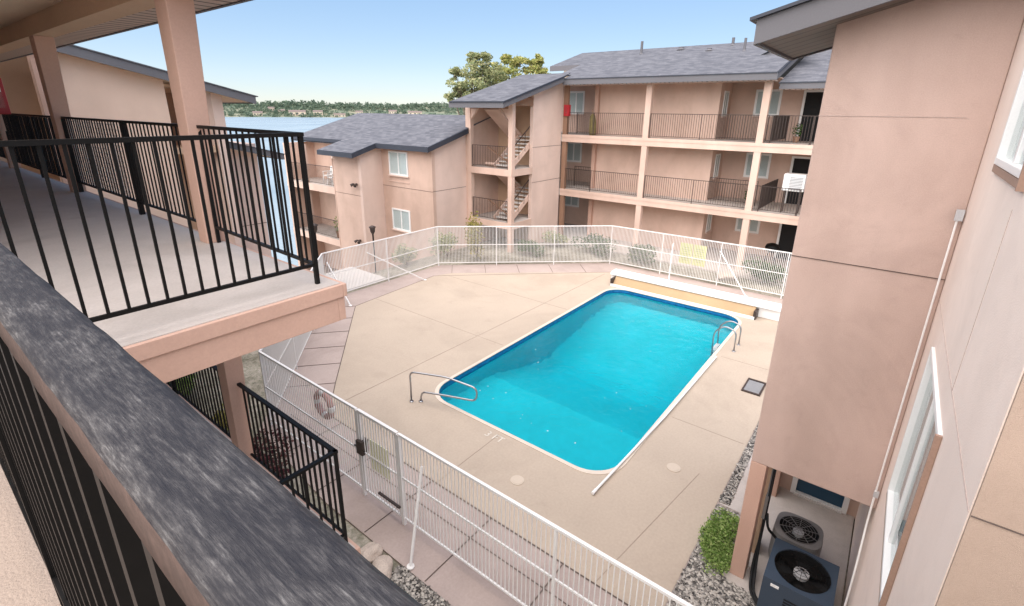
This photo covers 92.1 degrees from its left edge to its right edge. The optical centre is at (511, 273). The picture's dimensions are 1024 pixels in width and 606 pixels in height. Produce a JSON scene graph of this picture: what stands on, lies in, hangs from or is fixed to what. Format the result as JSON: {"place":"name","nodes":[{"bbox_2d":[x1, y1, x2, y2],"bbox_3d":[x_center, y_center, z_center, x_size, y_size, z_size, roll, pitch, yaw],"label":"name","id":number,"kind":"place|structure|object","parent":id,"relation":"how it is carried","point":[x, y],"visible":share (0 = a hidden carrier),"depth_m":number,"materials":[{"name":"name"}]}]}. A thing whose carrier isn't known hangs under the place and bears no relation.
{"place":"outdoors","nodes":[
{"label":"outdoors","id":0,"kind":"place"},
{"bbox_2d":[225,117,384,265],"bbox_3d":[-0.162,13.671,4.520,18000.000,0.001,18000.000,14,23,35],"label":"lake water","id":1,"kind":"structure","parent":0,"point":[299,124],"depth_m":240.66,"materials":[{"name":"blue liquid"}]},
{"bbox_2d":[223,104,462,117],"bbox_3d":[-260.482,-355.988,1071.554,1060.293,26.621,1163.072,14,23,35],"label":"hills","id":2,"kind":"structure","parent":0,"point":[369,111],"depth_m":908.54,"materials":[{"name":"green plant"}]},
{"bbox_2d":[252,111,262,115],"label":"house","id":3,"kind":"structure","parent":2,"relation":"on","point":[257,113],"depth_m":791.17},
{"bbox_2d":[288,110,305,115],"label":"house","id":4,"kind":"structure","parent":2,"relation":"on","point":[297,112],"depth_m":826.49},
{"bbox_2d":[313,110,322,115],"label":"house","id":5,"kind":"structure","parent":2,"relation":"on","point":[318,111],"depth_m":843.09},
{"bbox_2d":[333,113,345,116],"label":"house","id":6,"kind":"structure","parent":2,"relation":"on","point":[341,114],"depth_m":824.29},
{"bbox_2d":[223,99,464,116],"bbox_3d":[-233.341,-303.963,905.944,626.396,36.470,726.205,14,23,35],"label":"woods","id":7,"kind":"object","parent":2,"relation":"on","point":[311,105],"visible":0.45,"depth_m":926.20,"materials":[{"name":"green plant"}]},
{"bbox_2d":[408,111,421,113],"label":"house","id":8,"kind":"structure","parent":2,"relation":"on","point":[414,112],"depth_m":893.60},
{"bbox_2d":[325,267,385,289],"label":"concrete path","id":9,"kind":"structure","parent":0,"point":[372,279],"depth_m":20.54,"materials":[{"name":"grey concrete"}]},
{"bbox_2d":[74,0,797,106],"label":"sky","id":10,"kind":"structure","parent":0,"point":[397,52],"materials":[{"name":"blue"}]},
{"bbox_2d":[181,237,854,605],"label":"ground","id":11,"kind":"structure","parent":0,"point":[253,378],"depth_m":21.13,"materials":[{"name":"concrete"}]},
{"bbox_2d":[0,45,257,245],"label":"cross wing","id":12,"kind":"structure","parent":11,"relation":"on","point":[99,85],"depth_m":13.72,"materials":[{"name":"beige paint"}]},
{"bbox_2d":[165,93,181,144],"bbox_3d":[-11.010,-4.999,16.002,0.060,1.600,0.800,14,23,35],"label":"door","id":13,"kind":"structure","parent":12,"relation":"in","point":[169,97],"depth_m":15.93,"materials":[{"name":"brown wood"}]},
{"bbox_2d":[176,374,198,395],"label":"shrub","id":14,"kind":"object","parent":11,"relation":"on","point":[186,383],"visible":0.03,"depth_m":11.51,"materials":[{"name":"green plant"}]},
{"bbox_2d":[0,0,422,605],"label":"walkway building","id":15,"kind":"structure","parent":11,"relation":"on","point":[130,474],"depth_m":2.40,"materials":[{"name":"paint"}]},
{"bbox_2d":[0,78,10,113],"bbox_3d":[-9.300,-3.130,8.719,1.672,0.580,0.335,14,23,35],"label":"extinguisher cabinet","id":16,"kind":"object","parent":15,"relation":"attached to","point":[4,107],"visible":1,"depth_m":8.34,"materials":[{"name":"red metal"}]},
{"bbox_2d":[212,404,227,429],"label":"shrub","id":17,"kind":"object","parent":11,"relation":"on","point":[222,418],"visible":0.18,"depth_m":10.64,"materials":[{"name":"green plant"}]},
{"bbox_2d":[229,141,284,256],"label":"wing","id":18,"kind":"structure","parent":11,"relation":"on","point":[254,247],"depth_m":18.97,"materials":[{"name":"beige paint"}]},
{"bbox_2d":[253,428,293,477],"bbox_3d":[-4.589,3.481,9.183,1.816,0.881,1.169,14,23,35],"label":"shrub","id":19,"kind":"object","parent":11,"relation":"on","point":[287,437],"visible":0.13,"depth_m":9.21,"materials":[{"name":"green plant"}]},
{"bbox_2d":[313,223,318,257],"bbox_3d":[-7.719,-0.689,19.622,0.290,2.660,0.290,14,23,35],"label":"garden lamp","id":20,"kind":"object","parent":11,"relation":"on","point":[315,228],"visible":0.56,"depth_m":19.33,"materials":[{"name":"black metal"}]},
{"bbox_2d":[360,542,382,562],"bbox_3d":[-2.235,4.377,7.724,0.320,0.223,0.453,14,23,35],"label":"boulder","id":21,"kind":"object","parent":11,"relation":"on","point":[371,552],"visible":0.73,"depth_m":7.68,"materials":[{"name":"beige stone"}]},
{"bbox_2d":[369,225,375,271],"bbox_3d":[-5.934,-1.034,21.247,0.290,2.110,0.290,14,23,35],"label":"garden lamp","id":22,"kind":"object","parent":11,"relation":"on","point":[372,229],"visible":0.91,"depth_m":20.97,"materials":[{"name":"black metal"}]},
{"bbox_2d":[372,555,392,578],"bbox_3d":[-1.977,4.462,7.459,0.342,0.247,0.508,0,18,-2],"label":"boulder","id":23,"kind":"object","parent":11,"relation":"on","point":[383,564],"visible":0.59,"depth_m":7.43,"materials":[{"name":"beige stone"}]},
{"bbox_2d":[283,113,490,272],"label":"stepped building","id":24,"kind":"structure","parent":11,"relation":"on","point":[409,170],"depth_m":25.36,"materials":[{"name":"paint"}]},
{"bbox_2d":[323,166,332,183],"bbox_3d":[-10.262,-5.558,27.760,0.520,0.904,0.597,14,23,35],"label":"plastic chair","id":25,"kind":"object","parent":24,"relation":"on","point":[328,173],"visible":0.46,"depth_m":27.82,"materials":[{"name":"white plastic"}]},
{"bbox_2d":[333,216,338,237],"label":"potted plant","id":26,"kind":"object","parent":24,"relation":"on","point":[337,233],"visible":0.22,"depth_m":27.38,"materials":[{"name":"green plant"}]},
{"bbox_2d":[388,151,408,177],"bbox_3d":[-5.637,-5.427,24.480,1.480,1.230,0.150,14,23,35],"label":"window","id":27,"kind":"structure","parent":24,"relation":"in","point":[398,161],"depth_m":24.48,"materials":[{"name":"white plastic"}]},
{"bbox_2d":[392,208,411,233],"bbox_3d":[-5.681,-2.724,25.383,1.450,1.170,0.150,14,23,35],"label":"window","id":28,"kind":"structure","parent":24,"relation":"in","point":[401,218],"depth_m":25.39,"materials":[{"name":"white plastic"}]},
{"bbox_2d":[391,243,417,264],"bbox_3d":[-4.876,-0.899,22.486,0.779,1.067,1.479,14,23,35],"label":"boulder","id":29,"kind":"object","parent":11,"relation":"on","point":[404,252],"visible":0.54,"depth_m":22.28,"materials":[{"name":"beige stone"}]},
{"bbox_2d":[428,231,458,256],"bbox_3d":[-3.308,-1.372,23.496,1.426,1.237,1.483,4,19,9],"label":"shrub","id":30,"kind":"object","parent":11,"relation":"on","point":[444,245],"visible":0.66,"depth_m":23.36,"materials":[{"name":"green plant"}]},
{"bbox_2d":[464,211,484,258],"bbox_3d":[-1.687,-1.729,22.944,1.013,2.394,1.134,14,23,35],"label":"shrub","id":31,"kind":"object","parent":11,"relation":"on","point":[470,230],"visible":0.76,"depth_m":22.78,"materials":[{"name":"green plant"}]},
{"bbox_2d":[443,51,509,114],"bbox_3d":[-2.566,-10.556,40.809,5.878,14.380,3.726,-11,22,-32],"label":"leafy tree","id":32,"kind":"object","parent":11,"relation":"on","point":[476,74],"visible":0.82,"depth_m":38.65,"materials":[{"name":"green plant"}]},
{"bbox_2d":[449,73,569,252],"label":"stair tower","id":33,"kind":"structure","parent":11,"relation":"on","point":[513,146],"depth_m":24.88,"materials":[{"name":"paint"}]},
{"bbox_2d":[485,53,550,83],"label":"leafy tree","id":34,"kind":"object","parent":11,"relation":"on","point":[533,67],"visible":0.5,"depth_m":41.26,"materials":[{"name":"green plant"}]},
{"bbox_2d":[517,239,543,256],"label":"shrub","id":35,"kind":"object","parent":11,"relation":"on","point":[532,248],"visible":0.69,"depth_m":23.79,"materials":[{"name":"green plant"}]},
{"bbox_2d":[542,230,569,246],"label":"shrub","id":36,"kind":"object","parent":11,"relation":"on","point":[556,239],"visible":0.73,"depth_m":25.31,"materials":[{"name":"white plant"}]},
{"bbox_2d":[571,233,618,256],"bbox_3d":[4.079,-1.455,24.465,2.298,1.046,1.572,14,23,35],"label":"shrub","id":37,"kind":"object","parent":11,"relation":"on","point":[595,241],"visible":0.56,"depth_m":24.22,"materials":[{"name":"green plant"}]},
{"bbox_2d":[627,244,656,263],"bbox_3d":[6.060,-0.926,23.062,1.594,0.994,1.206,14,23,35],"label":"shrub","id":38,"kind":"object","parent":11,"relation":"on","point":[638,254],"visible":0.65,"depth_m":22.92,"materials":[{"name":"green plant"}]},
{"bbox_2d":[550,37,831,285],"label":"balcony building","id":39,"kind":"structure","parent":11,"relation":"on","point":[696,141],"depth_m":23.61,"materials":[{"name":"paint"}]},
{"bbox_2d":[564,105,570,115],"bbox_3d":[2.834,-8.373,25.347,0.280,0.550,0.238,14,23,35],"label":"extinguisher cabinet","id":40,"kind":"object","parent":39,"relation":"attached to","point":[567,109],"visible":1,"depth_m":25.26,"materials":[{"name":"red metal"}]},
{"bbox_2d":[565,196,578,208],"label":"window","id":41,"kind":"structure","parent":39,"relation":"in","point":[573,202],"depth_m":30.14,"materials":[{"name":"grey glass"}]},
{"bbox_2d":[567,142,581,163],"bbox_3d":[3.650,-7.171,29.260,1.180,1.210,0.130,14,23,35],"label":"window","id":42,"kind":"structure","parent":39,"relation":"in","point":[574,152],"depth_m":29.22,"materials":[{"name":"white glass"}]},
{"bbox_2d":[570,91,584,114],"bbox_3d":[3.681,-9.791,28.394,1.180,1.310,0.130,14,23,35],"label":"window","id":43,"kind":"structure","parent":39,"relation":"in","point":[577,98],"depth_m":28.32,"materials":[{"name":"grey glass"}]},
{"bbox_2d":[589,109,595,134],"bbox_3d":[4.106,-7.658,24.965,0.367,1.261,0.367,14,23,35],"label":"patio umbrella","id":44,"kind":"object","parent":39,"relation":"on","point":[592,116],"visible":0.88,"depth_m":24.89,"materials":[{"name":"yellow fabric"}]},
{"bbox_2d":[705,214,711,233],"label":"window","id":45,"kind":"structure","parent":39,"relation":"in","point":[709,219],"depth_m":24.57,"materials":[{"name":"grey glass"}]},
{"bbox_2d":[713,153,720,178],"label":"window","id":46,"kind":"structure","parent":39,"relation":"in","point":[717,161],"depth_m":23.72,"materials":[{"name":"white glass"}]},
{"bbox_2d":[721,91,729,117],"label":"window","id":47,"kind":"structure","parent":39,"relation":"in","point":[726,97],"depth_m":22.82,"materials":[{"name":"grey glass"}]},
{"bbox_2d":[733,218,760,235],"bbox_3d":[11.600,-2.561,24.265,1.180,1.210,0.130,14,23,35],"label":"window","id":48,"kind":"structure","parent":39,"relation":"in","point":[754,224],"depth_m":24.24,"materials":[{"name":"white glass"}]},
{"bbox_2d":[742,152,771,179],"bbox_3d":[11.630,-5.096,23.427,1.180,1.210,0.130,14,23,35],"label":"window","id":49,"kind":"structure","parent":39,"relation":"in","point":[765,162],"depth_m":23.37,"materials":[{"name":"grey glass"}]},
{"bbox_2d":[741,257,787,284],"bbox_3d":[10.561,-0.134,20.463,1.999,1.004,1.460,14,23,35],"label":"shrub","id":50,"kind":"object","parent":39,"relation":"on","point":[767,272],"visible":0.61,"depth_m":20.27,"materials":[{"name":"green plant"}]},
{"bbox_2d":[752,89,782,117],"bbox_3d":[11.662,-7.763,22.545,1.180,1.210,0.130,14,23,35],"label":"window","id":51,"kind":"structure","parent":39,"relation":"in","point":[776,97],"depth_m":22.48,"materials":[{"name":"grey glass"}]},
{"bbox_2d":[776,224,796,259],"bbox_3d":[13.086,-1.644,23.346,0.780,2.060,0.025,14,23,35],"label":"door","id":52,"kind":"structure","parent":39,"relation":"in","point":[788,232],"depth_m":23.40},
{"bbox_2d":[780,173,807,212],"bbox_3d":[11.699,-3.336,20.591,0.800,1.630,0.565,14,23,35],"label":"window air conditioner","id":53,"kind":"object","parent":39,"relation":"on","point":[793,181],"depth_m":20.27,"materials":[{"name":"white plastic"}]},
{"bbox_2d":[792,123,802,142],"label":"potted plant","id":54,"kind":"object","parent":39,"relation":"on","point":[796,137],"visible":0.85,"depth_m":20.81,"materials":[{"name":"green plant"}]},
{"bbox_2d":[786,158,809,204],"bbox_3d":[13.116,-4.179,22.508,0.780,2.060,0.025,14,23,35],"label":"door","id":55,"kind":"structure","parent":39,"relation":"in","point":[801,166],"depth_m":22.43,"materials":[{"name":"black"}]},
{"bbox_2d":[799,92,823,141],"bbox_3d":[13.147,-6.847,21.626,0.780,2.060,0.025,14,23,35],"label":"door","id":56,"kind":"structure","parent":39,"relation":"in","point":[813,100],"depth_m":21.61,"materials":[{"name":"black"}]},
{"bbox_2d":[716,271,736,280],"bbox_3d":[9.102,0.101,20.919,0.860,0.384,0.582,3,18,7],"label":"boulder","id":57,"kind":"object","parent":11,"relation":"on","point":[729,277],"visible":0.62,"depth_m":20.77,"materials":[{"name":"white stone"}]},
{"bbox_2d":[729,0,1023,605],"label":"window wall building","id":58,"kind":"structure","parent":11,"relation":"on","point":[891,420],"depth_m":4.99,"materials":[{"name":"paint"}]},
{"bbox_2d":[761,468,773,518],"bbox_3d":[3.785,3.111,7.245,0.040,1.130,0.120,14,23,35],"label":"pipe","id":59,"kind":"object","parent":58,"relation":"attached to","point":[765,506],"visible":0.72,"depth_m":7.29,"materials":[{"name":"grey metal"}]},
{"bbox_2d":[796,479,844,507],"bbox_3d":[5.550,3.162,8.635,0.720,1.900,0.030,14,23,35],"label":"window","id":60,"kind":"structure","parent":58,"relation":"in","point":[823,494],"depth_m":8.87,"materials":[{"name":"blue glass"}]},
{"bbox_2d":[878,347,942,605],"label":"window","id":61,"kind":"structure","parent":58,"relation":"in","point":[922,438],"depth_m":4.33,"materials":[{"name":"white plastic"}]},
{"bbox_2d":[992,68,1023,191],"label":"window","id":62,"kind":"structure","parent":58,"relation":"in","point":[1008,165],"depth_m":3.65,"materials":[{"name":"white plastic"}]},
{"bbox_2d":[259,263,782,605],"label":"concrete apron","id":63,"kind":"object","parent":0,"point":[453,580],"visible":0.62,"depth_m":8.56,"materials":[{"name":"beige concrete"}]},
{"bbox_2d":[390,565,449,605],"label":"gravel","id":64,"kind":"structure","parent":63,"relation":"on","point":[411,585],"depth_m":7.21,"materials":[{"name":"grey gravel"}]},
{"bbox_2d":[290,264,593,393],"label":"border joints","id":65,"kind":"object","parent":63,"relation":"on","point":[372,299],"visible":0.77,"depth_m":15.42,"materials":[{"name":"concrete"}]},
{"bbox_2d":[291,414,628,605],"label":"expansion joints","id":66,"kind":"object","parent":63,"relation":"on","point":[475,532],"visible":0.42,"depth_m":8.13,"materials":[{"name":"grey concrete"}]},
{"bbox_2d":[666,504,756,605],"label":"gravel","id":67,"kind":"structure","parent":63,"relation":"on","point":[696,585],"depth_m":7.27,"materials":[{"name":"grey gravel"}]},
{"bbox_2d":[702,539,734,575],"bbox_3d":[3.243,4.417,7.713,0.422,0.209,0.854,14,23,35],"label":"shrub","id":68,"kind":"object","parent":67,"relation":"on","point":[723,557],"visible":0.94,"depth_m":7.63,"materials":[{"name":"green plant"}]},
{"bbox_2d":[698,506,739,561],"bbox_3d":[3.403,4.237,8.114,0.588,0.305,1.317,14,23,35],"label":"shrub","id":69,"kind":"object","parent":67,"relation":"on","point":[714,534],"visible":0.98,"depth_m":8.04,"materials":[{"name":"green plant"}]},
{"bbox_2d":[719,423,758,505],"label":"gravel","id":70,"kind":"structure","parent":63,"relation":"on","point":[727,495],"depth_m":9.56,"materials":[{"name":"grey gravel"}]},
{"bbox_2d":[720,453,853,605],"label":"patio slab","id":71,"kind":"structure","parent":63,"relation":"on","point":[836,527],"depth_m":8.35,"materials":[{"name":"concrete"}]},
{"bbox_2d":[768,511,823,556],"bbox_3d":[4.406,4.180,7.668,0.661,0.568,0.661,14,23,35],"label":"condenser","id":72,"kind":"object","parent":71,"relation":"on","point":[803,533],"visible":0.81,"depth_m":7.61,"materials":[{"name":"black metal"}]},
{"bbox_2d":[757,537,839,605],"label":"condenser","id":73,"kind":"object","parent":71,"relation":"on","point":[793,575],"visible":1,"depth_m":6.69,"materials":[{"name":"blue metal"}]},
{"bbox_2d":[749,469,776,603],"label":"insulated lines","id":74,"kind":"object","parent":73,"relation":"attached to","point":[752,577],"visible":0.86,"depth_m":7.35,"materials":[{"name":"black rubber"}]},
{"bbox_2d":[333,272,778,605],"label":"pool deck","id":75,"kind":"structure","parent":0,"point":[616,514],"depth_m":10.94,"materials":[{"name":"beige concrete"}]},
{"bbox_2d":[409,372,477,402],"bbox_3d":[-1.608,2.737,11.546,1.724,0.826,0.161,5,19,13],"label":"pool entry rail","id":76,"kind":"object","parent":75,"relation":"on","point":[452,379],"visible":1,"depth_m":11.45,"materials":[{"name":"silver metal"}]},
{"bbox_2d":[484,431,504,441],"bbox_3d":[-0.367,3.499,10.580,0.460,0.002,0.182,14,23,35],"label":"depth marking","id":77,"kind":"object","parent":75,"relation":"on","point":[494,436],"visible":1,"depth_m":10.61,"materials":[{"name":"paint"}]},
{"bbox_2d":[510,475,523,484],"bbox_3d":[0.099,3.910,9.348,0.258,0.015,0.258,14,23,35],"label":"skimmer lid","id":78,"kind":"object","parent":75,"relation":"on","point":[517,480],"visible":1,"depth_m":9.33,"materials":[{"name":"beige plastic"}]},
{"bbox_2d":[258,225,791,605],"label":"pool fence","id":79,"kind":"object","parent":75,"relation":"on","point":[281,360],"visible":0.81,"depth_m":8.93,"materials":[{"name":"white metal"}]},
{"bbox_2d":[314,389,334,419],"bbox_3d":[-3.526,2.455,9.268,0.602,0.602,0.122,14,23,35],"label":"life ring","id":80,"kind":"object","parent":79,"relation":"hanging from","point":[321,405],"visible":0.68,"depth_m":9.16,"materials":[{"name":"white plastic"}]},
{"bbox_2d":[370,439,389,479],"bbox_3d":[-2.251,3.153,8.384,0.500,0.600,0.009,14,23,35],"label":"fence sign","id":81,"kind":"object","parent":79,"relation":"attached to","point":[379,459],"visible":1,"depth_m":8.36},
{"bbox_2d":[678,242,706,266],"bbox_3d":[7.444,-0.782,20.360,1.090,0.870,0.020,14,23,35],"label":"fence sign","id":82,"kind":"object","parent":79,"relation":"attached to","point":[679,260],"visible":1,"depth_m":20.34,"materials":[{"name":"yellow plastic"}]},
{"bbox_2d":[326,277,766,581],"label":"deck joints","id":83,"kind":"object","parent":75,"relation":"on","point":[496,436],"visible":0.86,"depth_m":11.98,"materials":[{"name":"brown concrete"}]},
{"bbox_2d":[435,288,741,474],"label":"swimming pool","id":84,"kind":"structure","parent":75,"relation":"in","point":[574,372],"depth_m":13.24,"materials":[{"name":"liquid"}]},
{"bbox_2d":[591,356,716,494],"bbox_3d":[3.665,3.189,11.528,0.099,0.059,6.903,15,23,37],"label":"cleaning pole","id":85,"kind":"object","parent":75,"relation":"on","point":[594,491],"visible":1,"depth_m":10.61,"materials":[{"name":"white plastic"}]},
{"bbox_2d":[667,463,680,471],"bbox_3d":[3.186,3.821,9.729,0.258,0.015,0.258,14,23,35],"label":"skimmer lid","id":86,"kind":"object","parent":75,"relation":"on","point":[673,467],"visible":1,"depth_m":9.72,"materials":[{"name":"beige plastic"}]},
{"bbox_2d":[610,269,781,320],"bbox_3d":[6.549,0.739,18.388,6.250,0.500,0.900,14,23,35],"label":"pool cover housing","id":87,"kind":"object","parent":75,"relation":"on","point":[733,304],"visible":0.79,"depth_m":18.01,"materials":[{"name":"white plastic"}]},
{"bbox_2d":[711,321,741,351],"bbox_3d":[6.444,2.393,14.964,0.684,1.908,0.639,14,23,35],"label":"pool ladder","id":88,"kind":"object","parent":75,"relation":"attached to","point":[718,330],"visible":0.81,"depth_m":14.76,"materials":[{"name":"silver metal"}]},
{"bbox_2d":[741,378,765,396],"bbox_3d":[6.181,2.892,12.614,0.440,0.030,0.760,14,23,35],"label":"deck grate","id":89,"kind":"object","parent":75,"relation":"on","point":[753,386],"visible":0.99,"depth_m":12.59,"materials":[{"name":"grey metal"}]},
{"bbox_2d":[764,243,779,264],"bbox_3d":[11.874,-0.887,22.628,0.618,1.054,0.651,14,23,35],"label":"barbecue","id":90,"kind":"object","parent":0,"point":[772,246],"visible":0.78,"depth_m":22.35,"materials":[{"name":"black metal"}]}
]}

